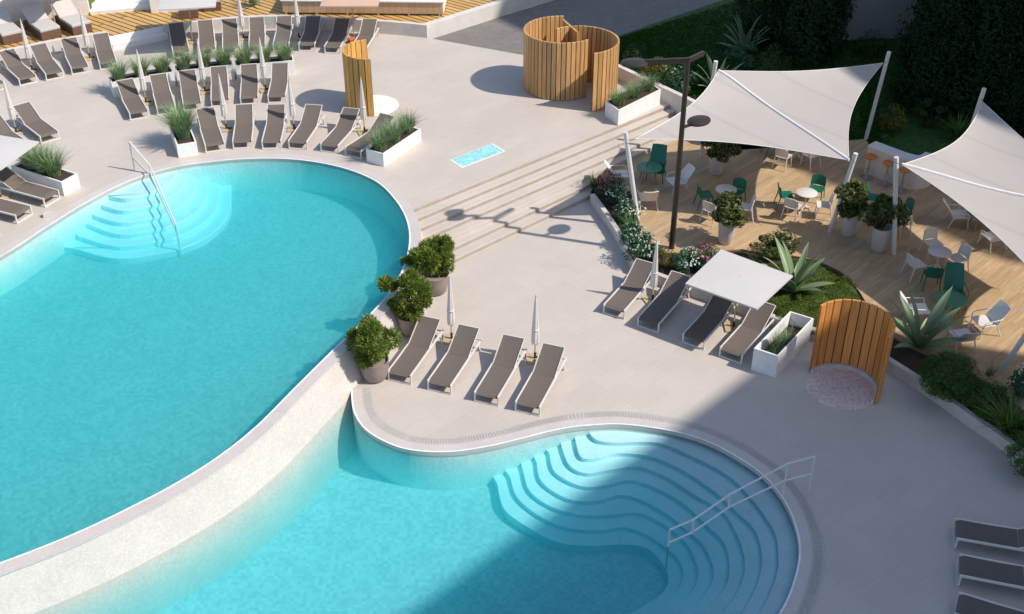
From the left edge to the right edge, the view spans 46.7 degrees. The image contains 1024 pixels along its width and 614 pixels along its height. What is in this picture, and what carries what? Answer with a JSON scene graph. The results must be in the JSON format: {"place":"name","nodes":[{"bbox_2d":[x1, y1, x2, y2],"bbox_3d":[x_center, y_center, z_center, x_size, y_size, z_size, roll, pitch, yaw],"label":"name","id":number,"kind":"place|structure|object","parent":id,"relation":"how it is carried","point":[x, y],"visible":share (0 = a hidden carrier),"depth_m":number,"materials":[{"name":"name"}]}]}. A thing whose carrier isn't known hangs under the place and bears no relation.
{"place":"outdoors","nodes":[
{"label":"outdoors","id":0,"kind":"place"},
{"bbox_2d":[90,0,150,14],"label":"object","id":1,"kind":"structure","parent":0,"point":[106,6],"depth_m":53.05,"materials":[{"name":"white paint"}]},
{"bbox_2d":[0,189,407,561],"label":"pool floor","id":2,"kind":"structure","parent":0,"point":[123,386],"depth_m":34.63,"materials":[{"name":"teal tile"}]},
{"bbox_2d":[64,172,231,263],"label":"underwater steps","id":3,"kind":"structure","parent":2,"relation":"on","point":[131,224],"depth_m":39.66,"materials":[{"name":"tile"}]},
{"bbox_2d":[0,161,408,571],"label":"pool basin wall","id":4,"kind":"structure","parent":2,"relation":"on","point":[31,258],"depth_m":41.43,"materials":[{"name":"teal tile"}]},
{"bbox_2d":[0,154,420,573],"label":"pool rim","id":5,"kind":"object","parent":4,"relation":"on","point":[297,391],"visible":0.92,"depth_m":33.86,"materials":[{"name":"tile"}]},
{"bbox_2d":[0,29,669,248],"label":"terrace","id":6,"kind":"structure","parent":0,"point":[467,99],"depth_m":45.06,"materials":[{"name":"stone"}]},
{"bbox_2d":[0,48,37,85],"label":"sun lounger","id":7,"kind":"object","parent":6,"relation":"on","point":[17,68],"visible":1,"depth_m":48.20,"materials":[{"name":"beige"}]},
{"bbox_2d":[0,135,38,199],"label":"open parasol","id":8,"kind":"object","parent":6,"relation":"on","point":[12,149],"visible":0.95,"depth_m":38.62,"materials":[{"name":"white fabric"}]},
{"bbox_2d":[0,166,60,207],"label":"sun lounger","id":9,"kind":"object","parent":6,"relation":"on","point":[13,181],"visible":0.97,"depth_m":39.55,"materials":[{"name":"beige"}]},
{"bbox_2d":[13,101,59,143],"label":"sun lounger","id":10,"kind":"object","parent":6,"relation":"on","point":[33,121],"visible":0.88,"depth_m":43.82,"materials":[{"name":"beige"}]},
{"bbox_2d":[11,137,79,195],"bbox_3d":[-15.858,-4.820,40.095,2.862,1.442,2.420,0,34,0],"label":"box planter","id":11,"kind":"object","parent":6,"relation":"on","point":[44,168],"visible":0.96,"depth_m":39.95,"materials":[{"name":"concrete"}]},
{"bbox_2d":[29,42,63,80],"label":"sun lounger","id":12,"kind":"object","parent":6,"relation":"on","point":[46,63],"visible":0.94,"depth_m":48.70,"materials":[{"name":"beige"}]},
{"bbox_2d":[0,31,105,64],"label":"retaining wall","id":13,"kind":"structure","parent":6,"relation":"on","point":[54,46],"depth_m":50.03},
{"bbox_2d":[60,36,89,74],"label":"sun lounger","id":14,"kind":"object","parent":6,"relation":"on","point":[74,55],"visible":1,"depth_m":49.26,"materials":[{"name":"beige"}]},
{"bbox_2d":[92,32,117,69],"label":"sun lounger","id":15,"kind":"object","parent":6,"relation":"on","point":[103,47],"visible":0.88,"depth_m":49.75,"materials":[{"name":"beige"}]},
{"bbox_2d":[116,78,148,120],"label":"sun lounger","id":16,"kind":"object","parent":6,"relation":"on","point":[131,99],"visible":0.96,"depth_m":45.61,"materials":[{"name":"beige"}]},
{"bbox_2d":[97,50,176,96],"bbox_3d":[-14.610,-9.287,46.776,3.373,1.432,1.915,-16,37,-23],"label":"box planter","id":17,"kind":"object","parent":6,"relation":"on","point":[161,65],"visible":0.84,"depth_m":46.69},
{"bbox_2d":[109,26,168,50],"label":"platform steps","id":18,"kind":"structure","parent":6,"relation":"on","point":[137,38],"depth_m":50.99,"materials":[{"name":"white paint"}]},
{"bbox_2d":[149,73,175,114],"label":"sun lounger","id":19,"kind":"object","parent":6,"relation":"on","point":[161,89],"visible":0.81,"depth_m":46.08,"materials":[{"name":"beige"}]},
{"bbox_2d":[149,96,205,157],"bbox_3d":[-11.928,-6.500,42.430,2.549,1.635,2.763,0,34,0],"label":"box planter","id":20,"kind":"object","parent":6,"relation":"on","point":[183,138],"visible":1,"depth_m":42.26,"materials":[{"name":"concrete"}]},
{"bbox_2d":[168,21,190,57],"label":"sun lounger","id":21,"kind":"object","parent":6,"relation":"on","point":[178,37],"visible":0.86,"depth_m":50.78,"materials":[{"name":"grey"}]},
{"bbox_2d":[158,0,215,43],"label":"open parasol","id":22,"kind":"object","parent":6,"relation":"on","point":[165,5],"visible":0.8,"depth_m":48.90,"materials":[{"name":"white fabric"}]},
{"bbox_2d":[178,69,202,110],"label":"sun lounger","id":23,"kind":"object","parent":6,"relation":"on","point":[189,86],"visible":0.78,"depth_m":46.42,"materials":[{"name":"beige"}]},
{"bbox_2d":[166,43,238,85],"bbox_3d":[-12.357,-9.762,47.478,3.411,1.440,1.862,-10,35,-15],"label":"box planter","id":24,"kind":"object","parent":6,"relation":"on","point":[182,62],"visible":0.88,"depth_m":47.46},
{"bbox_2d":[196,106,225,152],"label":"sun lounger","id":25,"kind":"object","parent":6,"relation":"on","point":[210,130],"visible":0.94,"depth_m":43.33,"materials":[{"name":"beige"}]},
{"bbox_2d":[210,65,229,106],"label":"sun lounger","id":26,"kind":"object","parent":6,"relation":"on","point":[215,71],"visible":0.91,"depth_m":46.74,"materials":[{"name":"beige"}]},
{"bbox_2d":[232,103,255,148],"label":"sun lounger","id":27,"kind":"object","parent":6,"relation":"on","point":[244,125],"visible":1,"depth_m":43.62,"materials":[{"name":"beige"}]},
{"bbox_2d":[0,0,496,49],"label":"timber platform","id":28,"kind":"structure","parent":6,"relation":"on","point":[112,24],"depth_m":52.50,"materials":[{"name":"wood"}]},
{"bbox_2d":[0,7,22,44],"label":"daybed","id":29,"kind":"object","parent":28,"relation":"on","point":[10,32],"visible":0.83,"depth_m":49.85,"materials":[{"name":"fabric"}]},
{"bbox_2d":[21,3,61,40],"bbox_3d":[-20.089,-12.178,50.597,0.860,0.966,1.950,-25,41,-32],"label":"daybed","id":30,"kind":"object","parent":28,"relation":"on","point":[40,24],"visible":1,"depth_m":50.53,"materials":[{"name":"fabric"}]},
{"bbox_2d":[0,0,89,21],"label":"garden wall","id":31,"kind":"structure","parent":28,"relation":"on","point":[14,10],"depth_m":51.90,"materials":[{"name":"white paint"}]},
{"bbox_2d":[51,0,92,35],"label":"daybed","id":32,"kind":"object","parent":28,"relation":"on","point":[67,17],"visible":0.9,"depth_m":51.04,"materials":[{"name":"fabric"}]},
{"bbox_2d":[280,0,446,15],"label":"plunge pool","id":33,"kind":"structure","parent":28,"relation":"on","point":[428,7],"depth_m":52.44,"materials":[{"name":"white paint"}]},
{"bbox_2d":[240,63,259,103],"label":"sun lounger","id":34,"kind":"object","parent":6,"relation":"on","point":[249,84],"visible":0.94,"depth_m":46.86,"materials":[{"name":"beige"}]},
{"bbox_2d":[224,39,303,79],"bbox_3d":[-10.010,-10.039,47.894,3.454,1.438,1.958,-7,34,-10],"label":"box planter","id":35,"kind":"object","parent":6,"relation":"on","point":[283,54],"visible":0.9,"depth_m":47.88,"materials":[{"name":"plant"}]},
{"bbox_2d":[261,104,287,148],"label":"sun lounger","id":36,"kind":"object","parent":6,"relation":"on","point":[273,132],"visible":1,"depth_m":43.61,"materials":[{"name":"beige"}]},
{"bbox_2d":[267,62,290,102],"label":"sun lounger","id":37,"kind":"object","parent":6,"relation":"on","point":[278,86],"visible":0.99,"depth_m":46.96,"materials":[{"name":"beige"}]},
{"bbox_2d":[163,15,426,37],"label":"retaining wall","id":38,"kind":"structure","parent":6,"relation":"on","point":[404,28],"depth_m":52.00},
{"bbox_2d":[288,104,324,149],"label":"sun lounger","id":39,"kind":"object","parent":6,"relation":"on","point":[305,129],"visible":1,"depth_m":43.58,"materials":[{"name":"beige"}]},
{"bbox_2d":[298,15,322,50],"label":"sun lounger","id":40,"kind":"object","parent":6,"relation":"on","point":[310,34],"visible":0.99,"depth_m":51.42,"materials":[{"name":"beige"}]},
{"bbox_2d":[324,17,351,53],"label":"sun lounger","id":41,"kind":"object","parent":6,"relation":"on","point":[338,37],"visible":1,"depth_m":51.19,"materials":[{"name":"beige"}]},
{"bbox_2d":[320,107,361,153],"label":"sun lounger","id":42,"kind":"object","parent":6,"relation":"on","point":[340,132],"visible":0.95,"depth_m":43.32,"materials":[{"name":"beige"}]},
{"bbox_2d":[342,39,398,116],"bbox_3d":[-5.379,-8.721,45.169,2.014,2.320,2.013,0,34,0],"label":"timber shower","id":43,"kind":"object","parent":6,"relation":"on","point":[356,63],"visible":0.82,"depth_m":44.72,"materials":[{"name":"wood"}]},
{"bbox_2d":[344,113,397,158],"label":"sun lounger","id":44,"kind":"object","parent":6,"relation":"on","point":[358,145],"visible":0.62,"depth_m":42.65,"materials":[{"name":"beige"}]},
{"bbox_2d":[360,107,429,166],"bbox_3d":[-4.223,-6.120,42.197,1.811,1.264,3.482,19,38,26],"label":"box planter","id":45,"kind":"object","parent":6,"relation":"on","point":[383,150],"visible":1,"depth_m":41.99,"materials":[{"name":"concrete"}]},
{"bbox_2d":[450,143,504,167],"bbox_3d":[-1.236,-5.401,42.247,2.048,0.012,0.778,-26,41,-33],"label":"foot bath","id":46,"kind":"object","parent":6,"relation":"on","point":[476,155],"visible":1,"depth_m":42.24,"materials":[{"name":"liquid"}]},
{"bbox_2d":[523,16,619,111],"bbox_3d":[2.270,-9.520,46.276,4.226,2.345,2.649,28,43,35],"label":"timber shower","id":47,"kind":"object","parent":6,"relation":"on","point":[563,60],"visible":0.96,"depth_m":45.79,"materials":[{"name":"wood"}]},
{"bbox_2d":[602,71,660,124],"bbox_3d":[4.599,-8.000,45.059,1.462,1.203,3.238,24,41,32],"label":"box planter","id":48,"kind":"object","parent":6,"relation":"on","point":[641,97],"visible":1,"depth_m":44.86,"materials":[{"name":"concrete"}]},
{"bbox_2d":[156,448,666,613],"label":"pool floor","id":49,"kind":"structure","parent":0,"point":[356,535],"depth_m":28.86,"materials":[{"name":"teal tile"}]},
{"bbox_2d":[0,230,422,613],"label":"overflow wall","id":50,"kind":"structure","parent":49,"relation":"on","point":[263,489],"depth_m":28.31,"materials":[{"name":"tile"}]},
{"bbox_2d":[352,410,797,563],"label":"pool basin wall","id":51,"kind":"structure","parent":49,"relation":"on","point":[445,473],"depth_m":31.01,"materials":[{"name":"teal tile"}]},
{"bbox_2d":[351,388,811,613],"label":"pool coping","id":52,"kind":"object","parent":51,"relation":"on","point":[372,431],"visible":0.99,"depth_m":30.64,"materials":[{"name":"tile"}]},
{"bbox_2d":[664,455,815,573],"bbox_3d":[5.461,4.935,28.489,4.134,2.102,0.164,-15,37,-22],"label":"pool handrail","id":53,"kind":"object","parent":52,"relation":"on","point":[729,505],"visible":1,"depth_m":28.15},
{"bbox_2d":[493,431,797,613],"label":"underwater steps","id":54,"kind":"structure","parent":49,"relation":"on","point":[613,491],"depth_m":29.56,"materials":[{"name":"tile"}]},
{"bbox_2d":[433,0,720,54],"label":"road","id":55,"kind":"structure","parent":0,"point":[616,17],"depth_m":54.12,"materials":[{"name":"asphalt"}]},
{"bbox_2d":[423,0,553,38],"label":"retaining wall","id":56,"kind":"structure","parent":55,"relation":"on","point":[445,25],"depth_m":53.16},
{"bbox_2d":[353,199,1023,613],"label":"deck","id":57,"kind":"structure","parent":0,"point":[903,475],"depth_m":31.81,"materials":[{"name":"stone"}]},
{"bbox_2d":[343,312,404,383],"bbox_3d":[-3.806,1.055,32.454,1.402,2.138,1.535,20,39,27],"label":"potted shrub","id":58,"kind":"object","parent":57,"relation":"on","point":[372,357],"visible":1,"depth_m":32.19,"materials":[{"name":"green plant"}]},
{"bbox_2d":[376,266,433,336],"bbox_3d":[-3.035,-0.144,34.332,1.687,2.042,1.353,-7,35,-11],"label":"potted shrub","id":59,"kind":"object","parent":57,"relation":"on","point":[418,289],"visible":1,"depth_m":34.04,"materials":[{"name":"green plant"}]},
{"bbox_2d":[388,315,443,384],"bbox_3d":[-2.711,1.164,33.532,0.712,0.774,2.365,11,35,16],"label":"sun lounger","id":60,"kind":"object","parent":57,"relation":"on","point":[407,362],"visible":1,"depth_m":33.61,"materials":[{"name":"beige"}]},
{"bbox_2d":[399,234,455,295],"bbox_3d":[-2.461,-1.341,36.228,1.565,1.921,1.613,-26,42,-33],"label":"potted shrub","id":61,"kind":"object","parent":57,"relation":"on","point":[432,261],"visible":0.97,"depth_m":35.91,"materials":[{"name":"green plant"}]},
{"bbox_2d":[427,324,481,394],"bbox_3d":[-1.587,1.410,33.164,0.712,0.774,2.365,11,35,16],"label":"sun lounger","id":62,"kind":"object","parent":57,"relation":"on","point":[449,368],"visible":1,"depth_m":33.24,"materials":[{"name":"beige"}]},
{"bbox_2d":[474,334,526,406],"bbox_3d":[-0.302,1.689,32.747,0.712,0.774,2.365,11,35,16],"label":"sun lounger","id":63,"kind":"object","parent":57,"relation":"on","point":[497,376],"visible":1,"depth_m":32.82,"materials":[{"name":"beige"}]},
{"bbox_2d":[515,342,566,416],"bbox_3d":[0.807,1.924,32.396,0.712,0.774,2.365,11,35,16],"label":"sun lounger","id":64,"kind":"object","parent":57,"relation":"on","point":[537,386],"visible":1,"depth_m":32.48,"materials":[{"name":"beige"}]},
{"bbox_2d":[414,105,675,261],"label":"stone stairs","id":65,"kind":"structure","parent":57,"relation":"on","point":[473,219],"depth_m":40.90,"materials":[{"name":"stone"}]},
{"bbox_2d":[362,388,824,613],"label":"overflow channel","id":66,"kind":"object","parent":57,"relation":"on","point":[807,603],"visible":0.97,"depth_m":30.80,"materials":[{"name":"stone"}]},
{"bbox_2d":[603,258,652,319],"bbox_3d":[3.619,-0.598,36.164,0.712,0.774,2.365,18,38,24],"label":"sun lounger","id":67,"kind":"object","parent":57,"relation":"on","point":[623,297],"visible":0.86,"depth_m":36.22,"materials":[{"name":"beige"}]},
{"bbox_2d":[637,270,691,332],"bbox_3d":[4.603,-0.204,35.576,0.712,0.774,2.365,19,38,25],"label":"sun lounger","id":68,"kind":"object","parent":57,"relation":"on","point":[661,306],"visible":0.99,"depth_m":35.66,"materials":[{"name":"beige"}]},
{"bbox_2d":[682,295,737,349],"bbox_3d":[5.860,0.274,34.862,0.712,0.774,2.365,20,39,27],"label":"sun lounger","id":69,"kind":"object","parent":57,"relation":"on","point":[707,322],"visible":0.83,"depth_m":34.79,"materials":[{"name":"beige"}]},
{"bbox_2d":[685,249,792,332],"bbox_3d":[6.464,-0.102,34.431,2.375,1.862,2.295,23,40,31],"label":"open parasol","id":70,"kind":"object","parent":57,"relation":"on","point":[735,278],"visible":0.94,"depth_m":33.86,"materials":[{"name":"white fabric"}]},
{"bbox_2d":[719,302,775,363],"bbox_3d":[6.849,0.663,34.281,0.712,0.774,2.365,21,39,28],"label":"sun lounger","id":71,"kind":"object","parent":57,"relation":"on","point":[744,336],"visible":0.96,"depth_m":34.31,"materials":[{"name":"beige"}]},
{"bbox_2d":[751,311,813,377],"bbox_3d":[7.704,1.006,33.698,1.035,0.836,2.347,22,40,29],"label":"box planter","id":72,"kind":"object","parent":57,"relation":"on","point":[780,345],"visible":1,"depth_m":33.50,"materials":[{"name":"concrete"}]},
{"bbox_2d":[590,193,1023,465],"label":"planting bed kerb","id":73,"kind":"structure","parent":57,"relation":"on","point":[999,439],"depth_m":32.75,"materials":[{"name":"concrete"}]},
{"bbox_2d":[599,139,1023,408],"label":"wood deck","id":74,"kind":"structure","parent":57,"relation":"on","point":[994,277],"depth_m":39.01,"materials":[{"name":"wood"}]},
{"bbox_2d":[700,141,743,175],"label":"potted bush","id":75,"kind":"object","parent":74,"relation":"on","point":[719,155],"visible":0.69,"depth_m":41.79,"materials":[{"name":"green plant"}]},
{"bbox_2d":[711,190,747,244],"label":"potted bush","id":76,"kind":"object","parent":74,"relation":"on","point":[727,218],"visible":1,"depth_m":37.59,"materials":[{"name":"green plant"}]},
{"bbox_2d":[828,152,857,232],"bbox_3d":[10.667,-3.622,38.325,0.537,3.039,0.150,8,35,12],"label":"sail post","id":77,"kind":"object","parent":74,"relation":"on","point":[846,180],"visible":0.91,"depth_m":38.06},
{"bbox_2d":[628,61,886,162],"bbox_3d":[8.605,-7.088,40.249,6.929,1.118,9.128,13,36,18],"label":"shade sail","id":78,"kind":"object","parent":77,"relation":"attached to","point":[808,111],"visible":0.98,"depth_m":39.68,"materials":[{"name":"fabric"}]},
{"bbox_2d":[833,178,868,236],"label":"potted bush","id":79,"kind":"object","parent":74,"relation":"on","point":[854,198],"visible":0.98,"depth_m":38.04,"materials":[{"name":"green plant"}]},
{"bbox_2d":[857,193,910,252],"bbox_3d":[11.813,-2.640,37.639,1.373,1.951,1.579,27,42,34],"label":"potted bush","id":80,"kind":"object","parent":74,"relation":"on","point":[880,210],"visible":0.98,"depth_m":37.38,"materials":[{"name":"green plant"}]},
{"bbox_2d":[891,156,898,254],"bbox_3d":[11.965,-3.082,37.051,0.700,3.563,0.148,0,34,0],"label":"sail post","id":81,"kind":"object","parent":74,"relation":"on","point":[895,201],"visible":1,"depth_m":36.81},
{"bbox_2d":[894,98,1023,261],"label":"shade sail","id":82,"kind":"object","parent":81,"relation":"attached to","point":[976,169],"visible":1,"depth_m":35.78,"materials":[{"name":"fabric"}]},
{"bbox_2d":[864,141,930,189],"bbox_3d":[13.651,-4.947,41.831,2.390,1.120,0.915,17,37,24],"label":"bar counter","id":83,"kind":"object","parent":74,"relation":"on","point":[882,153],"visible":0.73,"depth_m":41.69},
{"bbox_2d":[943,262,968,309],"bbox_3d":[13.221,-0.630,35.415,0.672,1.096,0.957,3,34,4],"label":"lounge chair","id":84,"kind":"object","parent":74,"relation":"on","point":[954,274],"visible":0.84,"depth_m":35.50,"materials":[{"name":"green plastic"}]},
{"bbox_2d":[967,300,1010,339],"bbox_3d":[13.773,0.349,34.151,0.911,0.876,0.672,-8,35,-12],"label":"lounge chair","id":85,"kind":"object","parent":74,"relation":"on","point":[997,313],"visible":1,"depth_m":34.13,"materials":[{"name":"white plastic"}]},
{"bbox_2d":[805,299,895,409],"bbox_3d":[9.101,1.280,32.036,2.025,2.270,2.024,0,34,0],"label":"timber shower","id":86,"kind":"object","parent":57,"relation":"on","point":[852,345],"visible":1,"depth_m":32.56,"materials":[{"name":"brown wood"}]},
{"bbox_2d":[952,517,1023,551],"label":"sun lounger","id":87,"kind":"object","parent":57,"relation":"on","point":[988,534],"visible":1,"depth_m":27.54,"materials":[{"name":"beige"}]},
{"bbox_2d":[954,591,1023,613],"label":"sun lounger","id":88,"kind":"object","parent":57,"relation":"on","point":[965,603],"visible":1,"depth_m":25.71,"materials":[{"name":"beige"}]},
{"bbox_2d":[956,553,1023,589],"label":"sun lounger","id":89,"kind":"object","parent":57,"relation":"on","point":[997,572],"visible":1,"depth_m":26.59,"materials":[{"name":"beige"}]},
{"bbox_2d":[595,180,1023,447],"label":"bed soil","id":90,"kind":"structure","parent":0,"point":[910,358],"depth_m":33.77,"materials":[{"name":"soil"}]},
{"bbox_2d":[622,228,663,260],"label":"flowering bush","id":91,"kind":"object","parent":90,"relation":"on","point":[649,250],"visible":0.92,"depth_m":37.49,"materials":[{"name":"green plant"}]},
{"bbox_2d":[620,51,710,249],"bbox_3d":[4.648,-4.626,36.621,3.018,6.584,0.695,-8,35,-12],"label":"street lamp","id":92,"kind":"object","parent":90,"relation":"on","point":[698,120],"visible":1,"depth_m":35.84,"materials":[{"name":"brown metal"}]},
{"bbox_2d":[747,229,799,258],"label":"shrub","id":93,"kind":"object","parent":90,"relation":"on","point":[770,250],"visible":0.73,"depth_m":37.54,"materials":[{"name":"green plant"}]},
{"bbox_2d":[766,258,861,333],"bbox_3d":[9.065,-0.393,35.807,3.419,0.407,3.812,-20,39,-27],"label":"moss patch","id":94,"kind":"object","parent":90,"relation":"on","point":[808,303],"visible":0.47,"depth_m":35.94,"materials":[{"name":"green plant"}]},
{"bbox_2d":[761,235,834,292],"bbox_3d":[8.576,-1.271,35.838,2.299,1.670,2.172,0,34,0],"label":"agave","id":95,"kind":"object","parent":94,"relation":"on","point":[802,272],"visible":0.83,"depth_m":35.95,"materials":[{"name":"green plant"}]},
{"bbox_2d":[890,284,968,351],"bbox_3d":[11.597,0.405,33.181,2.328,1.840,2.342,-23,40,-30],"label":"agave","id":96,"kind":"object","parent":90,"relation":"on","point":[936,320],"visible":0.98,"depth_m":33.45,"materials":[{"name":"green plant"}]},
{"bbox_2d":[917,349,982,403],"bbox_3d":[11.733,1.795,31.683,1.743,1.350,1.784,20,38,27],"label":"boxwood","id":97,"kind":"object","parent":90,"relation":"on","point":[933,373],"visible":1,"depth_m":31.44,"materials":[{"name":"green plant"}]},
{"bbox_2d":[962,377,1014,421],"bbox_3d":[12.460,2.411,31.088,1.297,0.988,1.388,-11,35,-16],"label":"boxwood","id":98,"kind":"object","parent":90,"relation":"on","point":[982,413],"visible":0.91,"depth_m":31.00,"materials":[{"name":"green plant"}]},
{"bbox_2d":[965,383,1023,442],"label":"strap leaf plant","id":99,"kind":"object","parent":90,"relation":"on","point":[1010,426],"visible":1,"depth_m":30.39,"materials":[{"name":"green plant"}]},
{"bbox_2d":[618,0,1022,154],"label":"lawn","id":100,"kind":"structure","parent":0,"point":[914,137],"depth_m":48.42,"materials":[{"name":"plant"}]},
{"bbox_2d":[618,64,723,147],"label":"parapet wall","id":101,"kind":"structure","parent":100,"relation":"on","point":[671,97],"depth_m":45.99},
{"bbox_2d":[652,64,700,92],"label":"flowering bush","id":102,"kind":"object","parent":100,"relation":"on","point":[675,83],"visible":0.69,"depth_m":46.27,"materials":[{"name":"green plant"}]},
{"bbox_2d":[729,0,794,49],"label":"tall conifer","id":103,"kind":"object","parent":100,"relation":"on","point":[764,12],"visible":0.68,"depth_m":49.21,"materials":[{"name":"green plant"}]},
{"bbox_2d":[772,0,848,68],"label":"tall conifer","id":104,"kind":"object","parent":100,"relation":"on","point":[818,58],"visible":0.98,"depth_m":47.45,"materials":[{"name":"green plant"}]},
{"bbox_2d":[790,0,856,52],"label":"tall conifer","id":105,"kind":"object","parent":100,"relation":"on","point":[846,36],"visible":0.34,"depth_m":48.87,"materials":[{"name":"green plant"}]},
{"bbox_2d":[797,0,960,41],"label":"grey wall","id":106,"kind":"structure","parent":100,"relation":"on","point":[881,16],"depth_m":50.38,"materials":[{"name":"concrete"}]},
{"bbox_2d":[887,0,980,119],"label":"tall conifer","id":107,"kind":"object","parent":100,"relation":"on","point":[905,60],"visible":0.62,"depth_m":45.49,"materials":[{"name":"green plant"}]},
{"bbox_2d":[907,0,1005,119],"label":"tall conifer","id":108,"kind":"object","parent":100,"relation":"on","point":[955,35],"visible":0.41,"depth_m":45.14,"materials":[{"name":"green plant"}]},
{"bbox_2d":[934,0,1023,125],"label":"tall conifer","id":109,"kind":"object","parent":100,"relation":"on","point":[983,25],"visible":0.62,"depth_m":44.17,"materials":[{"name":"green plant"}]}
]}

